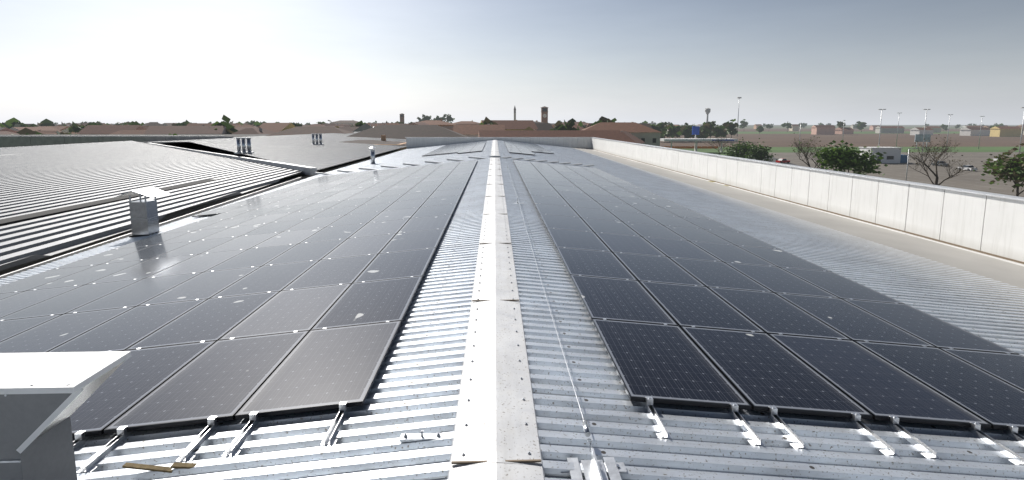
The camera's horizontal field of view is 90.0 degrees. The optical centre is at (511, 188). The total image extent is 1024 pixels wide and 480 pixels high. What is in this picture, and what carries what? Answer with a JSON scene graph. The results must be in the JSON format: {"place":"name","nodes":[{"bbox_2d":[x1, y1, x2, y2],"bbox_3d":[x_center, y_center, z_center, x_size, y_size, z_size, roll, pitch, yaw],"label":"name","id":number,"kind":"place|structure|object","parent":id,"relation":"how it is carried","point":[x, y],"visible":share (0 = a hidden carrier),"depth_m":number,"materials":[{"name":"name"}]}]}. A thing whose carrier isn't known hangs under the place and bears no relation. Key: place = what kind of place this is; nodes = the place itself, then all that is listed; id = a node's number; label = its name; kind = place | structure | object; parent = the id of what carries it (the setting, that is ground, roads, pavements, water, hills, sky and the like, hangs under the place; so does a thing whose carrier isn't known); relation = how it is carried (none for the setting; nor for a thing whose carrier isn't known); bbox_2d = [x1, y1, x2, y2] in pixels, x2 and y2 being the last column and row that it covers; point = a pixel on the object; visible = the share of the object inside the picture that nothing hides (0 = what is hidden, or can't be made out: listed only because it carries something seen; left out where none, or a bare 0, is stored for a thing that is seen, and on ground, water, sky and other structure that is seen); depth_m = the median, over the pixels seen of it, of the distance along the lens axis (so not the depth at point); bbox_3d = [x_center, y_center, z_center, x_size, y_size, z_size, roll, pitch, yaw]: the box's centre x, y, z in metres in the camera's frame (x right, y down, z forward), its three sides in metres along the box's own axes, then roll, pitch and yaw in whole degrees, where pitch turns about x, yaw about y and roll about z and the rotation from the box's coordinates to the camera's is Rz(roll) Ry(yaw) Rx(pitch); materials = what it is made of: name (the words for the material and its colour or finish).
{"place":"outdoors","nodes":[
{"label":"outdoors","id":0,"kind":"place"},
{"bbox_2d":[0,143,405,275],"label":"hall body","id":1,"kind":"structure","parent":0,"point":[186,211],"depth_m":26.46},
{"bbox_2d":[0,141,301,270],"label":"hall roof","id":2,"kind":"structure","parent":1,"relation":"on","point":[34,179],"depth_m":27.28,"materials":[{"name":"grey metal"}]},
{"bbox_2d":[0,143,316,278],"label":"hall flashings","id":3,"kind":"object","parent":1,"relation":"on","point":[308,170],"visible":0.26,"depth_m":21.76,"materials":[{"name":"metal"}]},
{"bbox_2d":[141,133,326,142],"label":"hall roof","id":4,"kind":"structure","parent":1,"relation":"on","point":[220,139],"depth_m":82.85,"materials":[{"name":"grey metal"}]},
{"bbox_2d":[191,132,405,169],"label":"hall roof","id":5,"kind":"structure","parent":1,"relation":"on","point":[333,150],"depth_m":55.49,"materials":[{"name":"grey metal"}]},
{"bbox_2d":[234,134,323,153],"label":"exhaust stacks","id":6,"kind":"object","parent":5,"relation":"on","point":[243,140],"visible":0.91,"depth_m":46.02,"materials":[{"name":"silver metal"}]},
{"bbox_2d":[399,113,403,122],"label":"chimney","id":7,"kind":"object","parent":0,"point":[401,117],"depth_m":540.86,"materials":[{"name":"brick"}]},
{"bbox_2d":[0,0,1023,124],"label":"sky","id":8,"kind":"structure","parent":0,"point":[811,62],"materials":[{"name":"white"}]},
{"bbox_2d":[541,106,547,122],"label":"bell tower","id":9,"kind":"structure","parent":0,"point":[544,114],"depth_m":412.71,"materials":[{"name":"brick"}]},
{"bbox_2d":[705,108,710,121],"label":"water tower","id":10,"kind":"structure","parent":0,"point":[707,111],"depth_m":830.98,"materials":[{"name":"concrete"}]},
{"bbox_2d":[744,154,798,165],"bbox_3d":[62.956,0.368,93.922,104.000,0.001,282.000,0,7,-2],"label":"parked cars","id":11,"kind":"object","parent":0,"point":[774,160],"depth_m":169.17,"materials":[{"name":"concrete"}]},
{"bbox_2d":[776,158,789,162],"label":"red car","id":12,"kind":"object","parent":11,"relation":"on","point":[781,160],"visible":0.9,"depth_m":157.12,"materials":[{"name":"red paint"}]},
{"bbox_2d":[711,131,959,133],"bbox_3d":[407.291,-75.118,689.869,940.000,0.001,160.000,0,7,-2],"label":"green field","id":13,"kind":"structure","parent":0,"point":[908,132],"depth_m":688.44,"materials":[{"name":"green plant"}]},
{"bbox_2d":[660,134,1023,146],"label":"ploughed field","id":14,"kind":"structure","parent":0,"point":[855,140],"depth_m":366.89,"materials":[{"name":"brown soil"}]},
{"bbox_2d":[680,125,1017,128],"bbox_3d":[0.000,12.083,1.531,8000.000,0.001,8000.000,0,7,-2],"label":"ground","id":15,"kind":"structure","parent":0,"point":[866,127],"depth_m":2013.61,"materials":[{"name":"brown soil"}]},
{"bbox_2d":[0,134,269,147],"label":"concrete parapet","id":16,"kind":"structure","parent":15,"relation":"on","point":[13,140],"depth_m":93.16,"materials":[{"name":"black concrete"}]},
{"bbox_2d":[0,114,647,135],"bbox_3d":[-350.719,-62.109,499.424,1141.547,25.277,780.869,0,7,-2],"label":"town trees","id":17,"kind":"object","parent":15,"relation":"on","point":[77,128],"visible":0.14,"depth_m":190.82,"materials":[{"name":"green plant"}]},
{"bbox_2d":[0,119,1023,149],"bbox_3d":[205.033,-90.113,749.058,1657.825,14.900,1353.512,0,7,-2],"label":"town houses","id":18,"kind":"structure","parent":15,"relation":"on","point":[640,133],"depth_m":146.98,"materials":[{"name":"tile"}]},
{"bbox_2d":[572,147,1023,452],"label":"building body","id":19,"kind":"structure","parent":15,"relation":"on","point":[1011,274],"depth_m":13.94,"materials":[{"name":"grey concrete"}]},
{"bbox_2d":[113,187,169,237],"bbox_3d":[-10.429,0.706,14.517,1.000,1.400,0.850,0,7,-2],"label":"roof vent","id":20,"kind":"object","parent":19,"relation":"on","point":[144,217],"visible":0.92,"depth_m":14.34,"materials":[{"name":"silver metal"}]},
{"bbox_2d":[0,140,492,479],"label":"roof slope","id":21,"kind":"structure","parent":19,"relation":"on","point":[415,386],"depth_m":4.01,"materials":[{"name":"silver metal"}]},
{"bbox_2d":[0,351,130,479],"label":"ventilation hood","id":22,"kind":"object","parent":21,"relation":"on","point":[44,396],"visible":1,"depth_m":2.90,"materials":[{"name":"white paint"}]},
{"bbox_2d":[122,462,196,472],"bbox_3d":[-2.065,1.904,3.442,1.208,0.104,0.256,2,8,18],"label":"wood batten","id":23,"kind":"object","parent":21,"relation":"on","point":[179,465],"visible":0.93,"depth_m":3.52,"materials":[{"name":"brown wood"}]},
{"bbox_2d":[400,426,441,441],"bbox_3d":[-0.631,1.710,3.584,0.300,0.095,0.065,0,7,-2],"label":"anchor bracket","id":24,"kind":"object","parent":21,"relation":"on","point":[414,437],"visible":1,"depth_m":3.58,"materials":[{"name":"silver metal"}]},
{"bbox_2d":[447,140,544,479],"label":"ridge cap","id":25,"kind":"object","parent":21,"relation":"on","point":[496,436],"visible":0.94,"depth_m":4.38,"materials":[{"name":"metal"}]},
{"bbox_2d":[0,141,1023,437],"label":"solar panels","id":26,"kind":"object","parent":21,"relation":"on","point":[318,247],"visible":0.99,"depth_m":6.59,"materials":[{"name":"grey"}]},
{"bbox_2d":[0,163,1023,472],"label":"mounting rails","id":27,"kind":"object","parent":21,"relation":"on","point":[88,465],"visible":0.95,"depth_m":3.94,"materials":[{"name":"metal"}]},
{"bbox_2d":[370,146,375,163],"bbox_3d":[-10.594,-2.482,38.968,0.600,1.410,0.585,0,7,-2],"label":"vent pipe","id":28,"kind":"object","parent":19,"relation":"on","point":[372,156],"visible":0.81,"depth_m":38.86,"materials":[{"name":"silver metal"}]},
{"bbox_2d":[315,155,593,174],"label":"roof cable tray","id":29,"kind":"structure","parent":19,"relation":"on","point":[457,160],"depth_m":32.27,"materials":[{"name":"metal"}]},
{"bbox_2d":[405,137,590,148],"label":"parapet wall","id":30,"kind":"structure","parent":19,"relation":"on","point":[573,142],"depth_m":67.31,"materials":[{"name":"grey concrete"}]},
{"bbox_2d":[497,140,1023,479],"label":"roof slope","id":31,"kind":"structure","parent":19,"relation":"on","point":[708,443],"depth_m":4.25,"materials":[{"name":"silver metal"}]},
{"bbox_2d":[500,141,626,479],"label":"safety cable","id":32,"kind":"object","parent":31,"relation":"on","point":[594,468],"visible":0.97,"depth_m":3.27,"materials":[{"name":"silver metal"}]},
{"bbox_2d":[591,137,1023,263],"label":"parapet wall","id":33,"kind":"structure","parent":19,"relation":"on","point":[989,223],"depth_m":17.18,"materials":[{"name":"white concrete"}]},
{"bbox_2d":[592,149,1023,265],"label":"gutter","id":34,"kind":"object","parent":19,"relation":"on","point":[1013,262],"visible":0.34,"depth_m":17.21,"materials":[{"name":"grey metal"}]},
{"bbox_2d":[650,119,1003,141],"bbox_3d":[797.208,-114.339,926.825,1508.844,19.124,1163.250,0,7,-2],"label":"field trees","id":35,"kind":"object","parent":15,"relation":"on","point":[668,129],"visible":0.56,"depth_m":340.45,"materials":[{"name":"green plant"}]},
{"bbox_2d":[906,134,976,184],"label":"bare tree","id":36,"kind":"object","parent":15,"relation":"on","point":[935,160],"visible":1,"depth_m":76.32,"materials":[{"name":"brown plant"}]},
{"bbox_2d":[738,129,959,131],"bbox_3d":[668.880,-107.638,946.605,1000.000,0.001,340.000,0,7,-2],"label":"ploughed field","id":37,"kind":"structure","parent":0,"point":[777,130],"depth_m":881.78,"materials":[{"name":"brown soil"}]},
{"bbox_2d":[682,147,1023,158],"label":"grass","id":38,"kind":"structure","parent":0,"point":[903,149],"depth_m":240.56,"materials":[{"name":"green plant"}]},
{"bbox_2d":[660,146,717,148],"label":"orange construction fence","id":39,"kind":"object","parent":38,"relation":"on","point":[692,147],"visible":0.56,"depth_m":245.43,"materials":[{"name":"orange"}]},
{"bbox_2d":[660,126,737,151],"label":"filling station canopy","id":40,"kind":"object","parent":38,"relation":"on","point":[695,130],"visible":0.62,"depth_m":216.28,"materials":[{"name":"white metal"}]},
{"bbox_2d":[704,136,732,154],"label":"tree","id":41,"kind":"object","parent":38,"relation":"on","point":[719,148],"visible":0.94,"depth_m":165.33,"materials":[{"name":"green plant"}]},
{"bbox_2d":[718,137,759,157],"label":"bush","id":42,"kind":"object","parent":38,"relation":"on","point":[740,150],"visible":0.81,"depth_m":146.53,"materials":[{"name":"green plant"}]},
{"bbox_2d":[743,142,776,161],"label":"bush","id":43,"kind":"object","parent":38,"relation":"on","point":[760,152],"visible":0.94,"depth_m":138.47,"materials":[{"name":"green plant"}]},
{"bbox_2d":[737,97,1023,180],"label":"light poles","id":44,"kind":"object","parent":38,"relation":"on","point":[897,133],"visible":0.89,"depth_m":168.77,"materials":[{"name":"silver metal"}]},
{"bbox_2d":[914,134,930,147],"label":"billboard","id":45,"kind":"object","parent":38,"relation":"on","point":[918,137],"visible":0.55,"depth_m":244.74,"materials":[{"name":"silver metal"}]},
{"bbox_2d":[768,152,1023,196],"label":"ground","id":46,"kind":"structure","parent":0,"point":[969,180],"depth_m":130.54,"materials":[{"name":"brown soil"}]},
{"bbox_2d":[789,133,820,167],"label":"tree","id":47,"kind":"object","parent":46,"relation":"on","point":[805,155],"visible":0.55,"depth_m":97.54,"materials":[{"name":"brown plant"}]},
{"bbox_2d":[793,140,834,170],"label":"tree","id":48,"kind":"object","parent":46,"relation":"on","point":[820,146],"visible":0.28,"depth_m":91.53,"materials":[{"name":"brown plant"}]},
{"bbox_2d":[813,140,887,175],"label":"bright green tree","id":49,"kind":"object","parent":46,"relation":"on","point":[845,158],"visible":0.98,"depth_m":79.80,"materials":[{"name":"green plant"}]},
{"bbox_2d":[859,147,907,162],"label":"white kiosk","id":50,"kind":"object","parent":46,"relation":"on","point":[892,155],"visible":0.77,"depth_m":157.42,"materials":[{"name":"white"}]},
{"bbox_2d":[931,161,948,165],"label":"grey car","id":51,"kind":"object","parent":46,"relation":"on","point":[944,163],"visible":0.75,"depth_m":146.19,"materials":[{"name":"grey paint"}]},
{"bbox_2d":[958,165,977,170],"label":"white car","id":52,"kind":"object","parent":46,"relation":"on","point":[971,166],"visible":0.7,"depth_m":132.06,"materials":[{"name":"white paint"}]},
{"bbox_2d":[973,143,1023,196],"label":"tree","id":53,"kind":"object","parent":46,"relation":"on","point":[1011,168],"visible":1,"depth_m":71.30,"materials":[{"name":"green plant"}]}
]}

